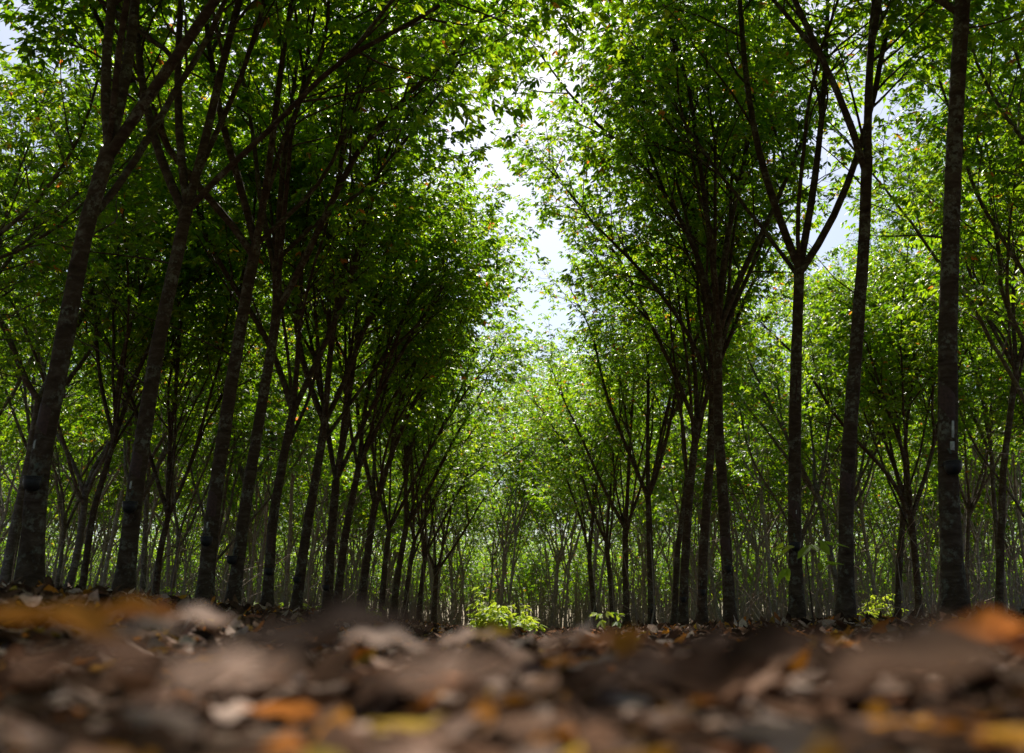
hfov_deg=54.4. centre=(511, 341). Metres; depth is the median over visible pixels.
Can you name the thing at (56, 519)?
rubber tree
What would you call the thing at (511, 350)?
rubber tree
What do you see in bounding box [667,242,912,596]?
rubber tree
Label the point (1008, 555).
rubber tree
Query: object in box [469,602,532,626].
bush
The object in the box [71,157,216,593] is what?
rubber tree
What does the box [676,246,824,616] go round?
rubber tree
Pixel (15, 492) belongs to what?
rubber tree
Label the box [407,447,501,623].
rubber tree
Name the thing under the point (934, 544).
rubber tree
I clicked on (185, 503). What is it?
rubber tree
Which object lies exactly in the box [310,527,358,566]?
rubber tree
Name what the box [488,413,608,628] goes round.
rubber tree
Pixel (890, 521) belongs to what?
rubber tree
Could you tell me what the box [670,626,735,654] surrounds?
fallen leaf
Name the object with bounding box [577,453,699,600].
rubber tree
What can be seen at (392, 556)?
rubber tree
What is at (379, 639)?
fallen leaf
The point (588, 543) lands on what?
rubber tree
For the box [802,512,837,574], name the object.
rubber tree
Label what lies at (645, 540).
rubber tree
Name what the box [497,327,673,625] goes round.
rubber tree
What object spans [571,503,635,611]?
rubber tree
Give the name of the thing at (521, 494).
rubber tree
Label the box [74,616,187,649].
fallen leaf
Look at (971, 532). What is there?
rubber tree
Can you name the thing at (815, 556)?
rubber tree
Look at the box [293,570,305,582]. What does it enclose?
latex cup
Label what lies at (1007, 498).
rubber tree
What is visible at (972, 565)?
rubber tree
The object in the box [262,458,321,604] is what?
rubber tree
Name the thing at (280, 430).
rubber tree
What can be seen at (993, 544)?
rubber tree
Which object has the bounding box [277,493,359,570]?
rubber tree
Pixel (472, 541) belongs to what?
rubber tree
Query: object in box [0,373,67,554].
rubber tree
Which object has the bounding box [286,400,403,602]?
rubber tree
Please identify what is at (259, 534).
rubber tree
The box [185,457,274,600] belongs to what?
rubber tree
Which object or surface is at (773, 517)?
rubber tree
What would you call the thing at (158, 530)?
rubber tree
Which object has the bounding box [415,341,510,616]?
rubber tree
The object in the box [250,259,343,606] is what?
rubber tree
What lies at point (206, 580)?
rubber tree
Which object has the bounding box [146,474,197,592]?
rubber tree
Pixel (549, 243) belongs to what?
sky
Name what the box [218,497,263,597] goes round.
rubber tree
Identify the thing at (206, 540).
latex cup
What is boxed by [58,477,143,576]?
rubber tree
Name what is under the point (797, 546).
latex cup
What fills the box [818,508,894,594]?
rubber tree
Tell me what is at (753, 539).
rubber tree
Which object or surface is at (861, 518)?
rubber tree
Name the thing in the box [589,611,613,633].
seedling
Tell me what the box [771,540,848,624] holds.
seedling
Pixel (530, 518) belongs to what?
rubber tree
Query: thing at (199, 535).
rubber tree
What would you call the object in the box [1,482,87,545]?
rubber tree
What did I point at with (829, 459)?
rubber tree
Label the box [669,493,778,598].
rubber tree
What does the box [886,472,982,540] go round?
rubber tree
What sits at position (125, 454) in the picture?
rubber tree
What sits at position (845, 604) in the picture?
rubber tree
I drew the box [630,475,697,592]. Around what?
rubber tree
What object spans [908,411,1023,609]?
rubber tree
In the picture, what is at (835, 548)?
rubber tree
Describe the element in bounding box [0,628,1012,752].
ground
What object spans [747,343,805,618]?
rubber tree
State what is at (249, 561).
rubber tree
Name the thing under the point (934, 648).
fallen leaf
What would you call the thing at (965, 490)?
rubber tree
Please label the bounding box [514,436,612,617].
rubber tree
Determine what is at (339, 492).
rubber tree
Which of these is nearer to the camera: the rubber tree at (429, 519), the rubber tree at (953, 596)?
the rubber tree at (953, 596)
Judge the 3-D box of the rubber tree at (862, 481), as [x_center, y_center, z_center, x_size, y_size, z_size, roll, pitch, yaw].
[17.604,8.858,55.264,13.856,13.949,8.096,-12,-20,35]
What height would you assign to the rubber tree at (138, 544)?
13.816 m
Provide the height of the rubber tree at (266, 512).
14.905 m
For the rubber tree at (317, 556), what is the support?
on the ground
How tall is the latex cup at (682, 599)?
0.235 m
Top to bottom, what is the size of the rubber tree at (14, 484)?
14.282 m
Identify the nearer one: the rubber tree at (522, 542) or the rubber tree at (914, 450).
the rubber tree at (914, 450)
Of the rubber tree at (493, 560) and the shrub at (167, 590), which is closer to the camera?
the shrub at (167, 590)
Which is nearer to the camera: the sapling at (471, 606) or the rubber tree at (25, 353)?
the sapling at (471, 606)
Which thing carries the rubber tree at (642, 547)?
on the ground
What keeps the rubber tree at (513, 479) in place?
on the ground
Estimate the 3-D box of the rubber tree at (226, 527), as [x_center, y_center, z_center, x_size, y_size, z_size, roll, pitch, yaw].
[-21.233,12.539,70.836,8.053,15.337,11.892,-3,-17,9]
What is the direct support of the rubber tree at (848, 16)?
on the ground
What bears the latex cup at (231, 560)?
attached to the rubber tree at (277, 250)
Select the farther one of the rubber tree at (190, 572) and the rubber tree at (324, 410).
the rubber tree at (190, 572)
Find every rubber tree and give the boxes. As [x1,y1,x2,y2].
[0,0,164,506]
[0,0,240,373]
[0,0,475,600]
[0,1,265,583]
[0,1,330,589]
[0,25,251,586]
[0,107,163,579]
[0,144,111,433]
[0,173,91,415]
[0,257,213,586]
[0,270,116,558]
[0,306,112,551]
[0,359,207,586]
[0,366,81,482]
[0,367,99,547]
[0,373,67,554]
[0,473,67,564]
[1,370,112,579]
[1,469,18,504]
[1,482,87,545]
[6,393,96,529]
[7,0,663,594]
[14,0,357,586]
[14,158,338,595]
[14,404,77,543]
[27,66,316,528]
[45,500,75,573]
[46,496,117,578]
[46,497,105,585]
[47,333,123,583]
[49,460,116,584]
[49,474,120,585]
[51,307,199,586]
[54,503,120,581]
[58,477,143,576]
[59,460,154,587]
[63,380,190,585]
[63,470,191,562]
[64,393,190,587]
[66,305,215,593]
[71,0,475,606]
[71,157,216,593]
[77,353,249,580]
[82,524,174,563]
[86,452,245,586]
[105,431,192,584]
[108,389,241,594]
[109,265,315,595]
[111,504,176,576]
[114,503,196,571]
[117,491,202,584]
[132,276,367,585]
[136,333,294,595]
[138,434,235,583]
[141,0,611,603]
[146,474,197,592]
[151,506,228,593]
[153,511,225,582]
[157,508,224,592]
[160,241,362,536]
[160,410,297,579]
[175,430,261,581]
[176,496,263,600]
[179,459,310,603]
[179,469,224,574]
[184,50,519,601]
[184,476,239,592]
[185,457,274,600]
[195,507,300,568]
[196,433,311,601]
[196,514,267,601]
[198,292,365,602]
[201,447,303,588]
[204,10,540,608]
[216,283,379,602]
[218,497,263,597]
[225,431,321,581]
[227,477,320,606]
[239,411,402,608]
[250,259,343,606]
[257,492,315,568]
[262,168,531,596]
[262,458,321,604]
[277,379,400,607]
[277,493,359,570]
[282,503,340,606]
[285,495,357,603]
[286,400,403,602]
[288,426,341,593]
[295,395,398,600]
[295,438,384,580]
[296,473,462,587]
[297,478,410,596]
[300,444,409,594]
[303,448,419,595]
[304,177,555,601]
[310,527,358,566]
[311,262,547,608]
[339,484,409,602]
[347,355,485,622]
[348,305,544,611]
[349,413,473,590]
[352,317,554,613]
[355,391,544,623]
[359,513,448,582]
[363,508,430,596]
[365,505,461,604]
[366,507,423,599]
[371,493,437,595]
[378,358,577,613]
[384,382,532,604]
[386,475,480,604]
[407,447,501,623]
[408,468,480,624]
[411,445,489,587]
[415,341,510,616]
[431,444,500,625]
[440,454,503,624]
[450,401,547,605]
[451,481,556,604]
[462,327,591,614]
[464,0,905,623]
[464,482,554,591]
[465,366,566,603]
[467,447,551,614]
[473,380,564,607]
[477,447,560,599]
[486,352,705,613]
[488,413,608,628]
[489,0,849,624]
[494,65,888,624]
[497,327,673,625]
[497,411,622,627]
[499,501,593,612]
[507,360,654,625]
[508,483,571,621]
[511,415,595,625]
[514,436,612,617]
[516,464,605,627]
[521,207,770,624]
[530,257,707,625]
[534,358,673,622]
[535,343,690,619]
[555,325,768,620]
[558,0,1019,618]
[563,0,984,617]
[567,107,810,624]
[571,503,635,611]
[572,393,673,622]
[572,488,622,621]
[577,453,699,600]
[597,499,674,620]
[602,468,672,620]
[606,500,673,621]
[610,458,674,598]
[617,420,716,595]
[618,464,672,619]
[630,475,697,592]
[631,361,740,620]
[635,361,902,620]
[635,365,755,618]
[639,370,765,607]
[649,365,811,621]
[650,443,752,620]
[663,483,713,569]
[663,510,719,599]
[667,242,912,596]
[667,395,770,591]
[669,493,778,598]
[670,432,757,590]
[670,511,740,578]
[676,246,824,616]
[677,384,813,619]
[678,146,1023,617]
[679,487,757,609]
[691,484,775,572]
[693,474,824,615]
[703,249,921,578]
[723,409,823,617]
[724,355,836,584]
[729,393,810,617]
[731,391,902,616]
[732,505,832,616]
[733,316,902,615]
[735,315,876,615]
[736,481,833,611]
[736,496,781,615]
[736,496,830,613]
[739,416,929,616]
[743,498,809,602]
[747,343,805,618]
[749,95,1023,563]
[756,0,1023,486]
[764,210,968,616]
[774,363,826,609]
[775,348,877,575]
[778,220,1023,618]
[780,455,885,616]
[787,462,908,606]
[802,461,916,589]
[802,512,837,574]
[804,474,882,595]
[812,493,889,597]
[815,504,877,599]
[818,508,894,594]
[824,514,866,596]
[826,440,935,601]
[828,496,939,592]
[830,0,1023,253]
[830,437,970,613]
[832,51,1023,610]
[839,347,1012,615]
[849,245,1023,593]
[856,446,970,585]
[860,461,913,609]
[861,521,918,595]
[866,387,972,612]
[867,0,1022,616]
[868,441,938,613]
[873,441,938,598]
[880,413,1023,564]
[881,442,962,605]
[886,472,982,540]
[888,254,1023,517]
[890,14,1023,378]
[892,376,1023,607]
[893,505,991,560]
[901,244,1023,562]
[907,516,985,574]
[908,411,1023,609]
[908,515,938,609]
[913,425,1023,611]
[919,419,1023,608]
[931,519,1010,603]
[942,7,1023,197]
[958,276,1023,463]
[960,429,1023,606]
[961,388,1023,611]
[964,515,1016,595]
[968,412,1023,574]
[970,194,1023,383]
[971,502,1023,610]
[976,246,1023,566]
[977,493,1023,609]
[980,511,1023,571]
[983,517,1023,600]
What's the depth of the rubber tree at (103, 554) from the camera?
51.83 m
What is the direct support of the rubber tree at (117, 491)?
on the ground
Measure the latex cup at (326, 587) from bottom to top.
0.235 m
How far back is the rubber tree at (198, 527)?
68.80 m
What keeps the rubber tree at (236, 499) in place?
on the ground
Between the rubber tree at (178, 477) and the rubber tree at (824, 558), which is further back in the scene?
the rubber tree at (824, 558)
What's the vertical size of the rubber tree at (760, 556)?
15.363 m
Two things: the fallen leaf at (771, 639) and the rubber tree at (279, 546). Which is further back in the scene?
the rubber tree at (279, 546)
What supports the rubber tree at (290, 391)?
on the ground
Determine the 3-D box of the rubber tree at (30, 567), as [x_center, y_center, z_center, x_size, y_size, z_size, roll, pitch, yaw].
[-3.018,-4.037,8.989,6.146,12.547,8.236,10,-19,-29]
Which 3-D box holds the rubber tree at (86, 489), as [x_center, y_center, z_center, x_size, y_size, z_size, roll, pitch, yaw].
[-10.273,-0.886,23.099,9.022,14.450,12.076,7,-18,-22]
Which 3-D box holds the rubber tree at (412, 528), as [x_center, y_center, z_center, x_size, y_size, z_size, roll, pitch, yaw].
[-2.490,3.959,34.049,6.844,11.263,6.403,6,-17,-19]
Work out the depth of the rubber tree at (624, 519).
31.69 m
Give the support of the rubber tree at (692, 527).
on the ground
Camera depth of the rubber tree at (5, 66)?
18.13 m
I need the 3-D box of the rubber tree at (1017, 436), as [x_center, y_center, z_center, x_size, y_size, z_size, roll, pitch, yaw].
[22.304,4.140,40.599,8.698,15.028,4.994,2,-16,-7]
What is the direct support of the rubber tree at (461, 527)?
on the ground
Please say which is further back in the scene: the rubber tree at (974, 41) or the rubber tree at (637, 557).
the rubber tree at (637, 557)
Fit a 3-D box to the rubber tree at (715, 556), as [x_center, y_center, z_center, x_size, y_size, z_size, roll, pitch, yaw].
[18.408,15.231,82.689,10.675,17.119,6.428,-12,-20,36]
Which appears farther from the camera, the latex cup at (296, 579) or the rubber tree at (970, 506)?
the rubber tree at (970, 506)
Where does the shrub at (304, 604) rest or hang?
on the ground
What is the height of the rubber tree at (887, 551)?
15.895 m
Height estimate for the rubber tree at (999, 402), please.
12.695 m
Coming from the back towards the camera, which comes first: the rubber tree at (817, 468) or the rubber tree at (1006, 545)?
the rubber tree at (1006, 545)
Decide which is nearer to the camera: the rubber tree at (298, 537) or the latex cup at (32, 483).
the latex cup at (32, 483)
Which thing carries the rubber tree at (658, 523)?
on the ground
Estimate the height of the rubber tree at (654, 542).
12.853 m
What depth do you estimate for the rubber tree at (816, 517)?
76.11 m
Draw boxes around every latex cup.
[22,463,48,490]
[122,490,142,512]
[200,527,212,545]
[226,547,240,564]
[264,560,273,574]
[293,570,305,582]
[322,579,329,590]
[679,591,685,601]
[698,583,705,595]
[723,559,731,572]
[789,533,801,550]
[939,448,962,474]
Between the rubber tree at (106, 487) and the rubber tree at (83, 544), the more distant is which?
the rubber tree at (83, 544)
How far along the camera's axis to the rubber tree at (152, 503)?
57.92 m
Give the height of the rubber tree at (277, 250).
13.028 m
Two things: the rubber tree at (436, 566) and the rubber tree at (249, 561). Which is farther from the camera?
the rubber tree at (249, 561)
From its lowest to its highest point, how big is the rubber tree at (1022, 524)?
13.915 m
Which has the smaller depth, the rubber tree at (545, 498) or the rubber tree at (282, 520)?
the rubber tree at (545, 498)
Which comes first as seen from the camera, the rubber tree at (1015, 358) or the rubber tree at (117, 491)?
the rubber tree at (1015, 358)
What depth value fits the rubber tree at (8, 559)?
20.23 m
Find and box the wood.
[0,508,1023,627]
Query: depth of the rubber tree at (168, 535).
45.77 m
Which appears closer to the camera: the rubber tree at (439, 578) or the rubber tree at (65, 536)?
the rubber tree at (439, 578)
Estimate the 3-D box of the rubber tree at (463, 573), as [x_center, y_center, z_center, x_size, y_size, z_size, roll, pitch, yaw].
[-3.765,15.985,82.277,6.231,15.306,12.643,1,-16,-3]
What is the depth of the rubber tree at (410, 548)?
81.74 m
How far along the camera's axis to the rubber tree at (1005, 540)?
77.66 m
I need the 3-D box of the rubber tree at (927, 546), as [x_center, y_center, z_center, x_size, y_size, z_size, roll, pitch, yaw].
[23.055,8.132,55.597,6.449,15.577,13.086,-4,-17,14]
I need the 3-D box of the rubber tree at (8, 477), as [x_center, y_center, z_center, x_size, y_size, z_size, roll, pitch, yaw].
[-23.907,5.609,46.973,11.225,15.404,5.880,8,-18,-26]
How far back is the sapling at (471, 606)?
10.86 m
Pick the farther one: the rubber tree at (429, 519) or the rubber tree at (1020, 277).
the rubber tree at (429, 519)
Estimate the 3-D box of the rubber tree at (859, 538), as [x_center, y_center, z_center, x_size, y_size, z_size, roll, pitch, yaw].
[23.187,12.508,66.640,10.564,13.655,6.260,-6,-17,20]
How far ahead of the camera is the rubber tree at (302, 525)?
75.20 m
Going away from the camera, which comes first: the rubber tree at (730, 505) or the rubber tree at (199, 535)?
the rubber tree at (730, 505)
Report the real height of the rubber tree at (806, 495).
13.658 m
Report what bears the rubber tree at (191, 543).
on the ground
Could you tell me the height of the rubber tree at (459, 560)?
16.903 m
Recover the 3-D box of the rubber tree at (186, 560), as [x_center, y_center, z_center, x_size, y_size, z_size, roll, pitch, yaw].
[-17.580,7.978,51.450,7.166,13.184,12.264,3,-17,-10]
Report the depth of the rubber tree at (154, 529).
80.71 m
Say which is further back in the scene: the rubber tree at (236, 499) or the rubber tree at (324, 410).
the rubber tree at (236, 499)
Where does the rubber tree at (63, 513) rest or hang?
on the ground
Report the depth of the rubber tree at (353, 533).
67.43 m
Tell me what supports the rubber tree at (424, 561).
on the ground
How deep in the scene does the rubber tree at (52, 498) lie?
59.34 m
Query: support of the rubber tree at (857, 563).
on the ground
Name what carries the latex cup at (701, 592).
attached to the rubber tree at (701, 616)
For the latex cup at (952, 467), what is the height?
0.235 m
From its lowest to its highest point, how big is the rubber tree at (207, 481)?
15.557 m
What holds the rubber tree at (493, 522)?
on the ground
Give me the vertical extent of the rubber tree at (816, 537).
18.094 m
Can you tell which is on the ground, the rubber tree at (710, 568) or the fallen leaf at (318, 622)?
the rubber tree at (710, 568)
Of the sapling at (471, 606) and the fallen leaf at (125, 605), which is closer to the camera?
the fallen leaf at (125, 605)
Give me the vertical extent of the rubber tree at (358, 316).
11.348 m
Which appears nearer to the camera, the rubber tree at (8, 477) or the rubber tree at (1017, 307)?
the rubber tree at (1017, 307)
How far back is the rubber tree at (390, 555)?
78.02 m
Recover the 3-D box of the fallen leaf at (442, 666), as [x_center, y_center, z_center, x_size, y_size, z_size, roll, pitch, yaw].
[-0.030,0.134,0.397,0.062,0.024,0.024,4,-17,-14]
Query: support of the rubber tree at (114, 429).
on the ground
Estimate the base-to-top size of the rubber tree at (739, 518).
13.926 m
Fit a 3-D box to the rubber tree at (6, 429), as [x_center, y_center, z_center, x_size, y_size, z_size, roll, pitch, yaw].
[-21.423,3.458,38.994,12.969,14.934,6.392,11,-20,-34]
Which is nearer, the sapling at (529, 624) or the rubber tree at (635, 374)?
the sapling at (529, 624)
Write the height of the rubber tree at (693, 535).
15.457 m
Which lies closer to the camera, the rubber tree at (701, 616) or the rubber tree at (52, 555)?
the rubber tree at (701, 616)
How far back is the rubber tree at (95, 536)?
80.77 m
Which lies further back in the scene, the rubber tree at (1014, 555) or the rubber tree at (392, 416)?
the rubber tree at (1014, 555)
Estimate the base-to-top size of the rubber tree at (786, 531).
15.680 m
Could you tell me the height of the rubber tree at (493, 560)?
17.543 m
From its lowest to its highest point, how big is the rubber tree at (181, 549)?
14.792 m
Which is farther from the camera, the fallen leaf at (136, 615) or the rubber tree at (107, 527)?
the rubber tree at (107, 527)
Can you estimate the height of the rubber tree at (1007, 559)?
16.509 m
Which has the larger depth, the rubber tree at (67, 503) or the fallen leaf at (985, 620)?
the rubber tree at (67, 503)
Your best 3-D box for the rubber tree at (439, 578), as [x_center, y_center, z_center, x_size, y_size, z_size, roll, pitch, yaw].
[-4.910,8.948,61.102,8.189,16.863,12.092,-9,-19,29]
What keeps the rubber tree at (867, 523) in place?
on the ground
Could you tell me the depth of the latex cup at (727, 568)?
16.39 m
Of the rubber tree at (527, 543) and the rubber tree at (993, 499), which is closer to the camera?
the rubber tree at (993, 499)
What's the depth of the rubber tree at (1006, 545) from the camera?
68.11 m
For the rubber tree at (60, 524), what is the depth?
49.42 m
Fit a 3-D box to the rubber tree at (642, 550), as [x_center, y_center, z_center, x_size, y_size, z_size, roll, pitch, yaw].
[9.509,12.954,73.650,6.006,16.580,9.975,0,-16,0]
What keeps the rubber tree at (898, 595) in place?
on the ground
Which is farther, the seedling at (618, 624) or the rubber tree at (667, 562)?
the rubber tree at (667, 562)
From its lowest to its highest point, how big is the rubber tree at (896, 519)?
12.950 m
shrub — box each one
[162,586,183,594]
[279,602,310,609]
[856,589,908,618]
[857,609,878,616]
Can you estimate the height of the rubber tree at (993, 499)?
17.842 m
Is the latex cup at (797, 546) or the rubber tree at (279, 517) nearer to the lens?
the latex cup at (797, 546)
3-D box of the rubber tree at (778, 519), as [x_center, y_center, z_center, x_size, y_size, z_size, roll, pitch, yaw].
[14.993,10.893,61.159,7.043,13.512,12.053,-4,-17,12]
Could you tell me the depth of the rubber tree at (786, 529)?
79.90 m
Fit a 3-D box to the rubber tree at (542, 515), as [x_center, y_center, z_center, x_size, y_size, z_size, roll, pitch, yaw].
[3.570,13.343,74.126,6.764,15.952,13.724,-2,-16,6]
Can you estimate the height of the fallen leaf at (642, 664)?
0.028 m
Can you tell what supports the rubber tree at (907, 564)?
on the ground
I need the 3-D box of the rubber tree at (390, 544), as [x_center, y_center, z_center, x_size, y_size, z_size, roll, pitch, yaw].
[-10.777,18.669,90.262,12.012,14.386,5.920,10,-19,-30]
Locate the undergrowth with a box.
[0,472,1023,629]
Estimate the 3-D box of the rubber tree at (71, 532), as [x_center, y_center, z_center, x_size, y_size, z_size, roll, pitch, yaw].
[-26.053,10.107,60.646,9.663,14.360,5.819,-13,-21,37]
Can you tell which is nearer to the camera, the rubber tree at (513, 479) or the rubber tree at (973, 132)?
the rubber tree at (973, 132)
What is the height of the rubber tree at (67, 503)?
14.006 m
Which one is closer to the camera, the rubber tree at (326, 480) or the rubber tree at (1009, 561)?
the rubber tree at (326, 480)
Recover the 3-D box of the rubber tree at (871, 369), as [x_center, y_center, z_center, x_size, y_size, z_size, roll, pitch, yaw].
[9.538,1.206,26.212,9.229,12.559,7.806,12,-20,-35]
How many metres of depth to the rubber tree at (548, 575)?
88.03 m
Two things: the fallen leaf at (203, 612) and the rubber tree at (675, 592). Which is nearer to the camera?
the fallen leaf at (203, 612)
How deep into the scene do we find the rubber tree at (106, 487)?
38.57 m
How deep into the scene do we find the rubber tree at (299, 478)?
50.79 m
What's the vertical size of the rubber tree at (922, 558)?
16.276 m
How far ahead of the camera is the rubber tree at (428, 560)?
55.27 m
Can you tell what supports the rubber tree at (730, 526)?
on the ground
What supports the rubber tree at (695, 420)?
on the ground
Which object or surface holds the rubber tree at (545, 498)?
on the ground
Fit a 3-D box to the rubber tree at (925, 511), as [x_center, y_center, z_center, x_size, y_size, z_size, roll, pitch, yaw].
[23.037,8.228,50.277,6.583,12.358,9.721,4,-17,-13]
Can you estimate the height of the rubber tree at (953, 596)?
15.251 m
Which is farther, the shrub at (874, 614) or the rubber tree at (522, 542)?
the rubber tree at (522, 542)
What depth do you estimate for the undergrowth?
41.94 m
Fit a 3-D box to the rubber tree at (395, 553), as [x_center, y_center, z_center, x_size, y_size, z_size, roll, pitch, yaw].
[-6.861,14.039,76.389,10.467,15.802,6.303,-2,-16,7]
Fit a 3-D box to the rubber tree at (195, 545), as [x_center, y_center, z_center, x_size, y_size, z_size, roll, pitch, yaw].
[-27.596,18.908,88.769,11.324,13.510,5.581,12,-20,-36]
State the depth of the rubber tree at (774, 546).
86.40 m
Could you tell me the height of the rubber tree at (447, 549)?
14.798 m
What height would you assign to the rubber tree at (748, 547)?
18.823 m
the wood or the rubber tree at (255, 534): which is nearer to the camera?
the rubber tree at (255, 534)
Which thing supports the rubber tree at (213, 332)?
on the ground
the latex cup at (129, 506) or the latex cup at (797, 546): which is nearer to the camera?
the latex cup at (129, 506)
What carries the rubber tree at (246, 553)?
on the ground
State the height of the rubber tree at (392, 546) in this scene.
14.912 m
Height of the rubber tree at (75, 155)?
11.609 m
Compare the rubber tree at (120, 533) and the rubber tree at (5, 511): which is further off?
the rubber tree at (120, 533)
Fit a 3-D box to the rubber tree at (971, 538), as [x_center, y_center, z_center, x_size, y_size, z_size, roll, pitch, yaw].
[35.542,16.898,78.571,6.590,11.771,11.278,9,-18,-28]
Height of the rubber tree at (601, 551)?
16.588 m
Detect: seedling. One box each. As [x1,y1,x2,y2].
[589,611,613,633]
[596,612,624,627]
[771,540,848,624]
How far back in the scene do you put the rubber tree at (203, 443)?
30.25 m
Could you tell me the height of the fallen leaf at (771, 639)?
0.047 m
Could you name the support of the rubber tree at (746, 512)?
on the ground
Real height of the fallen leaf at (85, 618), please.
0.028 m
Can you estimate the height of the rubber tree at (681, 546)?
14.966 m
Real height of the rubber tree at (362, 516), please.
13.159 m
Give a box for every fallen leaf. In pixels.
[0,601,128,637]
[0,633,185,677]
[34,595,181,641]
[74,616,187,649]
[116,600,171,626]
[143,646,295,718]
[160,602,234,623]
[191,596,426,693]
[329,629,430,650]
[359,646,508,708]
[429,627,492,656]
[460,622,513,643]
[539,628,582,655]
[548,643,719,712]
[566,628,616,655]
[569,620,592,657]
[611,626,640,657]
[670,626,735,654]
[703,619,830,682]
[788,617,1023,716]
[789,637,893,706]
[829,636,844,641]
[945,606,1023,638]
[992,625,1023,647]
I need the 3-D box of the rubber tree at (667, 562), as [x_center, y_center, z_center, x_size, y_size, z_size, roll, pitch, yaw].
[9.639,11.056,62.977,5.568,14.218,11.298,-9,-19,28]
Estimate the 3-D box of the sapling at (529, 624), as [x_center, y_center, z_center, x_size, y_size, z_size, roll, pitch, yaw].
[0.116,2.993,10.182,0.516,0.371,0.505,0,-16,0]
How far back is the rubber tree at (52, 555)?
85.05 m
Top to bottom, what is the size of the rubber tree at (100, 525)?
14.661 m
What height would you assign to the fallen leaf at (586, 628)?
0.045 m
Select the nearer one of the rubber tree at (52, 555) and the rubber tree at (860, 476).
the rubber tree at (860, 476)
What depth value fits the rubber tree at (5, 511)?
45.57 m
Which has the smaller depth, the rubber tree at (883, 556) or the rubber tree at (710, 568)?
the rubber tree at (710, 568)
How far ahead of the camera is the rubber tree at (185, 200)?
11.14 m
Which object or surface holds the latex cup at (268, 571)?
attached to the rubber tree at (290, 391)
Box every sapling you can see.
[465,586,499,627]
[503,615,547,632]
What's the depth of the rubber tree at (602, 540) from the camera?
49.31 m
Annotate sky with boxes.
[0,0,1023,628]
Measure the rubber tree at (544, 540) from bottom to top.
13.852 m
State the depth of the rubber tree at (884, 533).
77.10 m
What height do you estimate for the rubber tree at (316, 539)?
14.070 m
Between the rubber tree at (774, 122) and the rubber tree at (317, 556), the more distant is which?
the rubber tree at (317, 556)
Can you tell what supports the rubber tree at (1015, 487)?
on the ground
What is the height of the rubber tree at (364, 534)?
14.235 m
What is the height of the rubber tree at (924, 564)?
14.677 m
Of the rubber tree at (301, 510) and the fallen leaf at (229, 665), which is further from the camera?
the rubber tree at (301, 510)
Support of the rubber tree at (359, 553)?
on the ground
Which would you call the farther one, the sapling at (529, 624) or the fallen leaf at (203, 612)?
the sapling at (529, 624)
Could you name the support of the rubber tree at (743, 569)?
on the ground
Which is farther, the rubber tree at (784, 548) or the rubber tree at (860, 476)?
the rubber tree at (784, 548)
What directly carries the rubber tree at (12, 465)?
on the ground
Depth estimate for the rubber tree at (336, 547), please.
57.76 m
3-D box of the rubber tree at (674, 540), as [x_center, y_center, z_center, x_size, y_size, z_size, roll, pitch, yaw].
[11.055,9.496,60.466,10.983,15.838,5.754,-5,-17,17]
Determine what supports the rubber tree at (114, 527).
on the ground
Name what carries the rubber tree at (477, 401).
on the ground
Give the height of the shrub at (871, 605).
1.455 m
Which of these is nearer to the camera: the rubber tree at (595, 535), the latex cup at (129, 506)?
the latex cup at (129, 506)
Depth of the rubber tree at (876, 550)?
61.53 m
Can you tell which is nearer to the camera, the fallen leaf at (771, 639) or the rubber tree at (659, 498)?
the fallen leaf at (771, 639)
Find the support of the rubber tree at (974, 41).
on the ground
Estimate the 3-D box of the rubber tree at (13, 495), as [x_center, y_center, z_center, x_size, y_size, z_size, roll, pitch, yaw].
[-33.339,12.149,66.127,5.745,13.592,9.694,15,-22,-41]
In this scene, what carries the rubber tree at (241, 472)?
on the ground
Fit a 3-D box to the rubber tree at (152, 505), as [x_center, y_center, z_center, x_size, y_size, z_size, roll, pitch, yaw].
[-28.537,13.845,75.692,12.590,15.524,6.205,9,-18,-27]
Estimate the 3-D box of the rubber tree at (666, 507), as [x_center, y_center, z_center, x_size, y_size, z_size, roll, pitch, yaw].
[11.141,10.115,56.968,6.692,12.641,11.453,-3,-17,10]
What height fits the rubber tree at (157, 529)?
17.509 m
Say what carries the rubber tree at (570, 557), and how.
on the ground
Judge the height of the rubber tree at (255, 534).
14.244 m
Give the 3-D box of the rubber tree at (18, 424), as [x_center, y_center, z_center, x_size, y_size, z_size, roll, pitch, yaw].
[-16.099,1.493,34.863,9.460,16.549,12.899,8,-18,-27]
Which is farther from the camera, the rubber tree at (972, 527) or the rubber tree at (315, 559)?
the rubber tree at (315, 559)
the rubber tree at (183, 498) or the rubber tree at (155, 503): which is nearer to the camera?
the rubber tree at (155, 503)
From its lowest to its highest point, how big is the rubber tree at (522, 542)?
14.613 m
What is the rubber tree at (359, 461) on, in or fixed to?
on the ground
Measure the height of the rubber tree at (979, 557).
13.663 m
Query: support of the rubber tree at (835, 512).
on the ground
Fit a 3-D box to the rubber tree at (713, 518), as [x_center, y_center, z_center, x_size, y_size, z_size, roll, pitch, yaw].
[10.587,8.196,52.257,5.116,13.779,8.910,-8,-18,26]

